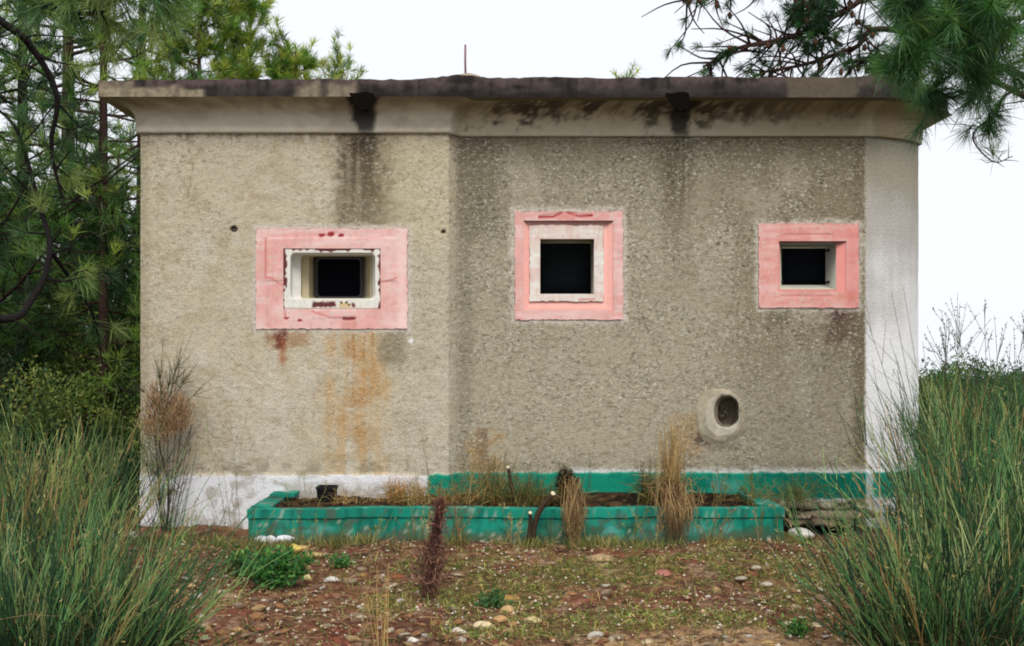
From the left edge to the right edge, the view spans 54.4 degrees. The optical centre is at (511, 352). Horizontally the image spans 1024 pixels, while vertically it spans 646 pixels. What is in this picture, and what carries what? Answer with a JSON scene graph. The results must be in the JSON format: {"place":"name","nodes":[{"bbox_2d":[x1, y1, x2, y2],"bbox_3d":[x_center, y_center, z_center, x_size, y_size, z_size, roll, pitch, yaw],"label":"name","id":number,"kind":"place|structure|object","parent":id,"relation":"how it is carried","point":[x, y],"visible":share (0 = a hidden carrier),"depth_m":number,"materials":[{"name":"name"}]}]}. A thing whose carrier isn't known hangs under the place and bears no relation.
{"place":"outdoors","nodes":[
{"label":"outdoors","id":0,"kind":"place"},
{"bbox_2d":[0,379,1022,645],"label":"ground","id":1,"kind":"structure","parent":0,"point":[548,609],"depth_m":5.34,"materials":[{"name":"red soil"}]},
{"bbox_2d":[0,0,121,291],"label":"pine tree","id":2,"kind":"object","parent":1,"relation":"on","point":[2,35],"visible":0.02,"depth_m":14.62,"materials":[{"name":"green plant"}]},
{"bbox_2d":[0,176,139,459],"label":"pine tree","id":3,"kind":"object","parent":1,"relation":"on","point":[95,305],"visible":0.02,"depth_m":11.54,"materials":[{"name":"green plant"}]},
{"bbox_2d":[0,1,140,366],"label":"pine tree","id":4,"kind":"object","parent":1,"relation":"on","point":[5,331],"visible":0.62,"depth_m":8.42,"materials":[{"name":"green plant"}]},
{"bbox_2d":[0,138,140,472],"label":"pine tree","id":5,"kind":"object","parent":1,"relation":"on","point":[122,235],"visible":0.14,"depth_m":10.70,"materials":[{"name":"green plant"}]},
{"bbox_2d":[0,358,140,499],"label":"shrub","id":6,"kind":"object","parent":1,"relation":"on","point":[68,406],"visible":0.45,"depth_m":8.07,"materials":[{"name":"green plant"}]},
{"bbox_2d":[0,353,140,500],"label":"shrub","id":7,"kind":"object","parent":1,"relation":"on","point":[15,413],"visible":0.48,"depth_m":8.07,"materials":[{"name":"green plant"}]},
{"bbox_2d":[0,306,140,479],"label":"shrub","id":8,"kind":"object","parent":1,"relation":"on","point":[73,358],"visible":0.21,"depth_m":9.70,"materials":[{"name":"green plant"}]},
{"bbox_2d":[0,295,140,473],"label":"shrub","id":9,"kind":"object","parent":1,"relation":"on","point":[74,362],"visible":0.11,"depth_m":9.90,"materials":[{"name":"green plant"}]},
{"bbox_2d":[8,309,139,454],"bbox_3d":[-4.734,0.274,11.491,2.688,2.172,3.496,0,0,22],"label":"shrub","id":10,"kind":"object","parent":1,"relation":"on","point":[83,348],"visible":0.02,"depth_m":10.09,"materials":[{"name":"green plant"}]},
{"bbox_2d":[0,0,160,474],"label":"pine tree","id":11,"kind":"object","parent":1,"relation":"on","point":[17,259],"visible":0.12,"depth_m":10.02,"materials":[{"name":"green plant"}]},
{"bbox_2d":[0,379,162,516],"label":"shrub","id":12,"kind":"object","parent":1,"relation":"on","point":[101,415],"visible":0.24,"depth_m":7.82,"materials":[{"name":"green plant"}]},
{"bbox_2d":[0,0,192,452],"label":"pine tree","id":13,"kind":"object","parent":1,"relation":"on","point":[73,54],"visible":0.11,"depth_m":12.74,"materials":[{"name":"green plant"}]},
{"bbox_2d":[0,0,213,363],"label":"pine tree","id":14,"kind":"object","parent":1,"relation":"on","point":[35,9],"visible":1,"depth_m":6.48,"materials":[{"name":"green plant"}]},
{"bbox_2d":[0,402,216,586],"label":"broom bush","id":15,"kind":"object","parent":1,"relation":"on","point":[79,445],"visible":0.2,"depth_m":5.64,"materials":[{"name":"green plant"}]},
{"bbox_2d":[0,386,218,623],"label":"broom bush","id":16,"kind":"object","parent":1,"relation":"on","point":[26,494],"visible":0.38,"depth_m":4.86,"materials":[{"name":"green plant"}]},
{"bbox_2d":[0,0,232,496],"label":"pine tree","id":17,"kind":"object","parent":1,"relation":"on","point":[104,241],"visible":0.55,"depth_m":8.71,"materials":[{"name":"green plant"}]},
{"bbox_2d":[9,0,228,360],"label":"pine tree","id":18,"kind":"object","parent":1,"relation":"on","point":[138,136],"visible":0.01,"depth_m":15.88,"materials":[{"name":"green plant"}]},
{"bbox_2d":[0,507,276,645],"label":"broom bush","id":19,"kind":"object","parent":1,"relation":"on","point":[171,643],"visible":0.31,"depth_m":3.78,"materials":[{"name":"green plant"}]},
{"bbox_2d":[88,603,207,645],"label":"leafy weed","id":20,"kind":"object","parent":1,"relation":"on","point":[195,638],"visible":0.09,"depth_m":4.15,"materials":[{"name":"green plant"}]},
{"bbox_2d":[0,430,317,645],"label":"broom bush","id":21,"kind":"object","parent":1,"relation":"on","point":[13,634],"visible":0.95,"depth_m":3.57,"materials":[{"name":"green plant"}]},
{"bbox_2d":[119,431,210,536],"bbox_3d":[-2.408,0.895,6.780,0.638,0.770,0.516,0,0,0],"label":"weed","id":22,"kind":"object","parent":1,"relation":"on","point":[158,484],"visible":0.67,"depth_m":6.84,"materials":[{"name":"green plant"}]},
{"bbox_2d":[128,337,210,532],"bbox_3d":[-2.450,0.566,7.112,0.598,1.445,0.438,0,0,0],"label":"dry shrub","id":23,"kind":"object","parent":1,"relation":"on","point":[177,410],"visible":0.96,"depth_m":7.08,"materials":[{"name":"brown plant"}]},
{"bbox_2d":[168,494,208,546],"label":"weed","id":24,"kind":"object","parent":1,"relation":"on","point":[191,531],"visible":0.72,"depth_m":6.34,"materials":[{"name":"green plant"}]},
{"bbox_2d":[114,0,262,295],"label":"pine tree","id":25,"kind":"object","parent":1,"relation":"on","point":[224,65],"visible":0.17,"depth_m":14.16,"materials":[{"name":"green plant"}]},
{"bbox_2d":[196,503,239,540],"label":"weed","id":26,"kind":"object","parent":1,"relation":"on","point":[222,522],"visible":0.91,"depth_m":6.63,"materials":[{"name":"green plant"}]},
{"bbox_2d":[201,443,239,534],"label":"weed","id":27,"kind":"object","parent":1,"relation":"on","point":[224,497],"visible":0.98,"depth_m":6.90,"materials":[{"name":"brown plant"}]},
{"bbox_2d":[222,413,261,531],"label":"weed","id":28,"kind":"object","parent":1,"relation":"on","point":[238,466],"visible":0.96,"depth_m":7.07,"materials":[{"name":"brown plant"}]},
{"bbox_2d":[214,543,270,577],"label":"leafy weed","id":29,"kind":"object","parent":1,"relation":"on","point":[237,563],"visible":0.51,"depth_m":5.74,"materials":[{"name":"green plant"}]},
{"bbox_2d":[207,0,284,79],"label":"pine tree","id":30,"kind":"object","parent":1,"relation":"on","point":[259,10],"visible":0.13,"depth_m":14.76,"materials":[{"name":"green plant"}]},
{"bbox_2d":[231,543,320,591],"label":"leafy weed","id":31,"kind":"object","parent":1,"relation":"on","point":[282,570],"visible":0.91,"depth_m":5.42,"materials":[{"name":"green plant"}]},
{"bbox_2d":[258,11,331,79],"bbox_3d":[-3.386,-1.850,15.164,2.172,6.663,2.224,0,0,0],"label":"pine tree","id":32,"kind":"object","parent":1,"relation":"on","point":[293,61],"visible":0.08,"depth_m":15.15,"materials":[{"name":"green plant"}]},
{"bbox_2d":[313,25,369,79],"bbox_3d":[-2.656,-1.798,15.659,1.944,6.581,1.889,0,0,0],"label":"pine tree","id":33,"kind":"object","parent":1,"relation":"on","point":[339,65],"visible":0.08,"depth_m":15.75,"materials":[{"name":"green plant"}]},
{"bbox_2d":[326,551,357,568],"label":"leafy weed","id":34,"kind":"object","parent":1,"relation":"on","point":[338,562],"visible":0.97,"depth_m":5.84,"materials":[{"name":"green plant"}]},
{"bbox_2d":[359,564,382,635],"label":"grass stalks","id":35,"kind":"object","parent":1,"relation":"on","point":[365,588],"depth_m":4.53,"materials":[{"name":"plant"}]},
{"bbox_2d":[363,562,394,645],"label":"grass stalks","id":36,"kind":"object","parent":1,"relation":"on","point":[384,620],"depth_m":4.25,"materials":[{"name":"plant"}]},
{"bbox_2d":[358,524,412,568],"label":"weed","id":37,"kind":"object","parent":1,"relation":"on","point":[394,546],"visible":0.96,"depth_m":5.90,"materials":[{"name":"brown plant"}]},
{"bbox_2d":[402,436,417,540],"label":"weed","id":38,"kind":"object","parent":1,"relation":"on","point":[410,491],"visible":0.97,"depth_m":6.64,"materials":[{"name":"brown plant"}]},
{"bbox_2d":[395,506,427,543],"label":"weed","id":39,"kind":"object","parent":1,"relation":"on","point":[414,529],"visible":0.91,"depth_m":6.49,"materials":[{"name":"green plant"}]},
{"bbox_2d":[388,495,478,602],"bbox_3d":[-0.464,1.039,5.211,0.413,0.606,0.469,0,0,-31],"label":"dead weed","id":40,"kind":"object","parent":1,"relation":"on","point":[435,548],"visible":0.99,"depth_m":5.23,"materials":[{"name":"brown plant"}]},
{"bbox_2d":[431,503,477,538],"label":"weed","id":41,"kind":"object","parent":1,"relation":"on","point":[459,521],"visible":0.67,"depth_m":6.54,"materials":[{"name":"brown plant"}]},
{"bbox_2d":[443,498,471,548],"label":"weed","id":42,"kind":"object","parent":1,"relation":"on","point":[458,531],"visible":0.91,"depth_m":6.39,"materials":[{"name":"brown plant"}]},
{"bbox_2d":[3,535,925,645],"bbox_3d":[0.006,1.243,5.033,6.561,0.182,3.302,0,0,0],"label":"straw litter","id":43,"kind":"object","parent":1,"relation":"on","point":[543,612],"visible":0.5,"depth_m":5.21,"materials":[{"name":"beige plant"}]},
{"bbox_2d":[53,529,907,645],"bbox_3d":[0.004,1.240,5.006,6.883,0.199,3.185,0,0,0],"label":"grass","id":44,"kind":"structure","parent":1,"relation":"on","point":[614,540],"depth_m":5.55,"materials":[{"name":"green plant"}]},
{"bbox_2d":[473,584,512,608],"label":"leafy weed","id":45,"kind":"object","parent":1,"relation":"on","point":[492,599],"visible":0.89,"depth_m":5.09,"materials":[{"name":"green plant"}]},
{"bbox_2d":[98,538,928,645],"bbox_3d":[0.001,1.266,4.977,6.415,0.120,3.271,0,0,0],"label":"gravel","id":46,"kind":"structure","parent":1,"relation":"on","point":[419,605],"depth_m":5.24,"materials":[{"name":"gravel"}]},
{"bbox_2d":[500,502,526,545],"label":"weed","id":47,"kind":"object","parent":1,"relation":"on","point":[511,528],"visible":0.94,"depth_m":6.53,"materials":[{"name":"green plant"}]},
{"bbox_2d":[247,491,784,545],"bbox_3d":[0.026,1.218,7.037,3.587,0.410,0.825,0,0,0],"label":"planter","id":48,"kind":"object","parent":1,"relation":"on","point":[361,517],"visible":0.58,"depth_m":6.64,"materials":[{"name":"paint"}]},
{"bbox_2d":[316,485,337,501],"bbox_3d":[-1.328,1.011,7.150,0.144,0.105,0.144,0,0,0],"label":"plant pot","id":49,"kind":"object","parent":48,"relation":"on","point":[322,489],"visible":0.91,"depth_m":7.09,"materials":[{"name":"black plastic"}]},
{"bbox_2d":[278,484,413,505],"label":"dry grass clump","id":50,"kind":"object","parent":48,"relation":"on","point":[343,498],"visible":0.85,"depth_m":7.03,"materials":[{"name":"plant"}]},
{"bbox_2d":[365,468,428,504],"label":"dry grass clump","id":51,"kind":"object","parent":48,"relation":"on","point":[390,492],"visible":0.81,"depth_m":7.07,"materials":[{"name":"plant"}]},
{"bbox_2d":[389,474,455,505],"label":"dry grass clump","id":52,"kind":"object","parent":48,"relation":"on","point":[421,492],"visible":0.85,"depth_m":6.98,"materials":[{"name":"plant"}]},
{"bbox_2d":[393,476,509,505],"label":"dry grass clump","id":53,"kind":"object","parent":48,"relation":"on","point":[442,492],"visible":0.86,"depth_m":6.98,"materials":[{"name":"plant"}]},
{"bbox_2d":[422,447,555,503],"bbox_3d":[-0.121,0.885,7.114,1.102,0.456,0.483,0,0,0],"label":"dry grass clump","id":54,"kind":"object","parent":48,"relation":"on","point":[494,480],"visible":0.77,"depth_m":7.08,"materials":[{"name":"plant"}]},
{"bbox_2d":[506,466,514,503],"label":"cut stem","id":55,"kind":"object","parent":48,"relation":"in","point":[509,478],"visible":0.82,"depth_m":6.90,"materials":[{"name":"brown wood"}]},
{"bbox_2d":[462,465,586,506],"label":"dry grass clump","id":56,"kind":"object","parent":48,"relation":"on","point":[526,497],"visible":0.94,"depth_m":6.93,"materials":[{"name":"plant"}]},
{"bbox_2d":[554,464,576,502],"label":"dead plant","id":57,"kind":"object","parent":48,"relation":"in","point":[565,471],"visible":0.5,"depth_m":7.01,"materials":[{"name":"brown plant"}]},
{"bbox_2d":[543,476,594,543],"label":"dry grass clump","id":58,"kind":"object","parent":48,"relation":"on","point":[572,497],"visible":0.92,"depth_m":6.62,"materials":[{"name":"plant"}]},
{"bbox_2d":[641,448,663,505],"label":"weed","id":59,"kind":"object","parent":48,"relation":"on","point":[648,474],"visible":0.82,"depth_m":6.85,"materials":[{"name":"brown plant"}]},
{"bbox_2d":[621,457,688,505],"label":"dry grass clump","id":60,"kind":"object","parent":48,"relation":"on","point":[643,486],"visible":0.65,"depth_m":6.97,"materials":[{"name":"plant"}]},
{"bbox_2d":[627,422,712,544],"bbox_3d":[1.053,0.870,6.804,0.539,0.823,0.588,0,0,24],"label":"dry grass clump","id":61,"kind":"object","parent":48,"relation":"on","point":[673,488],"visible":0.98,"depth_m":6.72,"materials":[{"name":"plant"}]},
{"bbox_2d":[743,467,761,505],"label":"weed","id":62,"kind":"object","parent":48,"relation":"on","point":[750,480],"visible":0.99,"depth_m":6.91,"materials":[{"name":"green plant"}]},
{"bbox_2d":[716,470,797,504],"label":"dry grass clump","id":63,"kind":"object","parent":48,"relation":"on","point":[743,490],"visible":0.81,"depth_m":7.04,"materials":[{"name":"plant"}]},
{"bbox_2d":[740,464,855,515],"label":"dry grass clump","id":64,"kind":"object","parent":48,"relation":"on","point":[800,497],"visible":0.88,"depth_m":7.13,"materials":[{"name":"plant"}]},
{"bbox_2d":[98,44,949,528],"bbox_3d":[0.211,-0.336,9.881,6.349,3.811,5.641,0,0,0],"label":"bunker","id":65,"kind":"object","parent":1,"relation":"on","point":[350,284],"visible":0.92,"depth_m":7.44,"materials":[{"name":"paint"}]},
{"bbox_2d":[255,228,407,328],"bbox_3d":[-1.327,-0.544,7.489,1.124,0.747,0.335,0,0,0],"label":"window","id":66,"kind":"structure","parent":65,"relation":"in","point":[316,278],"depth_m":7.33,"materials":[{"name":"paint"}]},
{"bbox_2d":[514,211,623,319],"bbox_3d":[0.425,-0.650,7.613,0.818,0.818,0.344,0,0,0],"label":"window","id":67,"kind":"structure","parent":65,"relation":"in","point":[569,265],"depth_m":7.46,"materials":[{"name":"paint"}]},
{"bbox_2d":[758,223,859,307],"bbox_3d":[2.220,-0.650,7.577,0.758,0.638,0.271,0,0,0],"label":"window","id":68,"kind":"structure","parent":65,"relation":"in","point":[804,265],"depth_m":7.44,"materials":[{"name":"paint"}]},
{"bbox_2d":[526,511,531,544],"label":"cut stem","id":69,"kind":"object","parent":1,"relation":"on","point":[529,524],"visible":0.92,"depth_m":6.50,"materials":[{"name":"brown wood"}]},
{"bbox_2d":[497,525,563,573],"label":"weed","id":70,"kind":"object","parent":1,"relation":"on","point":[525,549],"visible":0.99,"depth_m":5.76,"materials":[{"name":"green plant"}]},
{"bbox_2d":[530,491,554,542],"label":"cut stem","id":71,"kind":"object","parent":1,"relation":"on","point":[545,502],"visible":0.96,"depth_m":6.50,"materials":[{"name":"brown wood"}]},
{"bbox_2d":[540,561,580,579],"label":"weed","id":72,"kind":"object","parent":1,"relation":"on","point":[555,575],"visible":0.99,"depth_m":5.63,"materials":[{"name":"green plant"}]},
{"bbox_2d":[558,502,586,555],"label":"weed","id":73,"kind":"object","parent":1,"relation":"on","point":[574,534],"visible":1,"depth_m":6.28,"materials":[{"name":"brown plant"}]},
{"bbox_2d":[586,554,615,561],"bbox_3d":[0.540,1.268,6.111,0.176,0.043,0.174,0,0,-20],"label":"stone","id":74,"kind":"object","parent":1,"relation":"on","point":[601,557],"visible":0.71,"depth_m":6.08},
{"bbox_2d":[609,61,642,77],"bbox_3d":[1.848,-1.684,16.408,1.473,6.328,1.362,0,0,-11],"label":"pine tree","id":75,"kind":"object","parent":1,"relation":"on","point":[630,72],"visible":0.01,"depth_m":16.33,"materials":[{"name":"green plant"}]},
{"bbox_2d":[604,498,653,546],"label":"weed","id":76,"kind":"object","parent":1,"relation":"on","point":[635,529],"visible":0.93,"depth_m":6.50,"materials":[{"name":"green plant"}]},
{"bbox_2d":[693,516,734,545],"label":"weed","id":77,"kind":"object","parent":1,"relation":"on","point":[710,531],"visible":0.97,"depth_m":6.45,"materials":[{"name":"green plant"}]},
{"bbox_2d":[712,483,738,546],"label":"weed","id":78,"kind":"object","parent":1,"relation":"on","point":[714,519],"visible":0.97,"depth_m":6.41,"materials":[{"name":"green plant"}]},
{"bbox_2d":[748,492,770,550],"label":"weed","id":79,"kind":"object","parent":1,"relation":"on","point":[755,514],"visible":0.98,"depth_m":6.23,"materials":[{"name":"green plant"}]},
{"bbox_2d":[776,610,814,638],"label":"leafy weed","id":80,"kind":"object","parent":1,"relation":"on","point":[801,627],"visible":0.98,"depth_m":4.50,"materials":[{"name":"green plant"}]},
{"bbox_2d":[787,527,814,539],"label":"stone","id":81,"kind":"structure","parent":1,"relation":"on","point":[804,531],"depth_m":6.72,"materials":[{"name":"stone"}]},
{"bbox_2d":[783,516,858,527],"bbox_3d":[2.203,1.208,7.149,0.481,0.041,0.417,0,0,0],"label":"broken slab","id":82,"kind":"object","parent":1,"relation":"on","point":[802,521],"depth_m":7.06,"materials":[{"name":"stone"}]},
{"bbox_2d":[783,507,876,519],"bbox_3d":[2.317,1.175,7.279,0.662,0.050,0.356,0,0,0],"label":"broken slab","id":83,"kind":"object","parent":82,"relation":"on","point":[810,513],"depth_m":7.19,"materials":[{"name":"stone"}]},
{"bbox_2d":[785,500,867,508],"bbox_3d":[2.329,1.126,7.376,0.603,0.055,0.203,0,0,0],"label":"broken slab","id":84,"kind":"object","parent":83,"relation":"on","point":[821,505],"depth_m":7.33,"materials":[{"name":"stone"}]},
{"bbox_2d":[642,0,1023,108],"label":"pine tree","id":85,"kind":"object","parent":1,"relation":"on","point":[812,19],"visible":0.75,"depth_m":13.29,"materials":[{"name":"green plant"}]},
{"bbox_2d":[826,596,896,645],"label":"leafy weed","id":86,"kind":"object","parent":1,"relation":"on","point":[845,636],"visible":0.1,"depth_m":4.17,"materials":[{"name":"green plant"}]},
{"bbox_2d":[854,406,908,537],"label":"bare twig","id":87,"kind":"object","parent":1,"relation":"on","point":[889,464],"visible":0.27,"depth_m":6.77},
{"bbox_2d":[745,449,1023,645],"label":"broom bush","id":88,"kind":"object","parent":1,"relation":"on","point":[941,622],"visible":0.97,"depth_m":3.65,"materials":[{"name":"green plant"}]},
{"bbox_2d":[855,358,914,536],"bbox_3d":[2.541,0.660,6.644,0.476,1.242,0.216,0,0,27],"label":"bare twig","id":89,"kind":"object","parent":1,"relation":"on","point":[887,423],"visible":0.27,"depth_m":6.69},
{"bbox_2d":[854,287,941,480],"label":"grass","id":90,"kind":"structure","parent":1,"relation":"on","point":[907,375],"depth_m":6.56,"materials":[{"name":"plant"}]},
{"bbox_2d":[775,388,1023,645],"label":"broom bush","id":91,"kind":"object","parent":1,"relation":"on","point":[962,495],"visible":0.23,"depth_m":4.14,"materials":[{"name":"green plant"}]},
{"bbox_2d":[807,368,1023,571],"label":"broom bush","id":92,"kind":"object","parent":1,"relation":"on","point":[978,446],"visible":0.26,"depth_m":5.32,"materials":[{"name":"green plant"}]},
{"bbox_2d":[829,365,1023,550],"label":"broom bush","id":93,"kind":"object","parent":1,"relation":"on","point":[932,449],"visible":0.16,"depth_m":6.21,"materials":[{"name":"green plant"}]},
{"bbox_2d":[854,0,1023,169],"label":"pine tree","id":94,"kind":"object","parent":1,"relation":"on","point":[971,35],"visible":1,"depth_m":5.08,"materials":[{"name":"green plant"}]},
{"bbox_2d":[856,345,1023,526],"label":"broom bush","id":95,"kind":"object","parent":1,"relation":"on","point":[978,406],"visible":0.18,"depth_m":6.49,"materials":[{"name":"green plant"}]},
{"bbox_2d":[918,319,969,503],"bbox_3d":[3.618,0.509,8.530,0.644,1.602,0.335,0,0,38],"label":"sapling","id":96,"kind":"object","parent":1,"relation":"on","point":[942,372],"visible":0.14,"depth_m":8.51,"materials":[{"name":"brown plant"}]},
{"bbox_2d":[919,353,1001,423],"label":"shrub","id":97,"kind":"object","parent":1,"relation":"on","point":[953,369],"visible":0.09,"depth_m":12.26,"materials":[{"name":"green plant"}]},
{"bbox_2d":[918,375,1021,495],"bbox_3d":[3.985,0.788,8.897,2.074,1.202,2.008,0,0,0],"label":"shrub","id":98,"kind":"object","parent":1,"relation":"on","point":[957,403],"visible":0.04,"depth_m":8.92,"materials":[{"name":"green plant"}]},
{"bbox_2d":[919,358,1021,412],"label":"shrub","id":99,"kind":"object","parent":1,"relation":"on","point":[984,363],"visible":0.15,"depth_m":11.82,"materials":[{"name":"green plant"}]},
{"bbox_2d":[918,292,1023,436],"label":"sapling","id":100,"kind":"object","parent":1,"relation":"on","point":[958,347],"visible":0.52,"depth_m":7.95,"materials":[{"name":"green plant"}]},
{"bbox_2d":[918,359,1023,436],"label":"shrub","id":101,"kind":"object","parent":1,"relation":"on","point":[939,372],"visible":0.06,"depth_m":9.47,"materials":[{"name":"green plant"}]},
{"bbox_2d":[918,386,1023,495],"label":"shrub","id":102,"kind":"object","parent":1,"relation":"on","point":[1006,388],"visible":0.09,"depth_m":7.55,"materials":[{"name":"green plant"}]},
{"bbox_2d":[920,360,1023,417],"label":"shrub","id":103,"kind":"object","parent":1,"relation":"on","point":[984,372],"visible":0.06,"depth_m":15.09,"materials":[{"name":"green plant"}]},
{"bbox_2d":[950,299,1023,450],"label":"sapling","id":104,"kind":"object","parent":1,"relation":"on","point":[975,381],"visible":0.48,"depth_m":7.76,"materials":[{"name":"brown plant"}]},
{"bbox_2d":[953,366,1023,443],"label":"shrub","id":105,"kind":"object","parent":1,"relation":"on","point":[1011,393],"visible":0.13,"depth_m":9.10,"materials":[{"name":"green plant"}]},
{"bbox_2d":[954,357,1023,401],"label":"shrub","id":106,"kind":"object","parent":1,"relation":"on","point":[977,375],"visible":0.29,"depth_m":10.99,"materials":[{"name":"green plant"}]},
{"bbox_2d":[989,310,1023,453],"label":"sapling","id":107,"kind":"object","parent":1,"relation":"on","point":[1012,369],"visible":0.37,"depth_m":7.72,"materials":[{"name":"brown plant"}]},
{"bbox_2d":[0,0,1023,377],"label":"sky","id":108,"kind":"structure","parent":0,"point":[971,214],"materials":[{"name":"white"}]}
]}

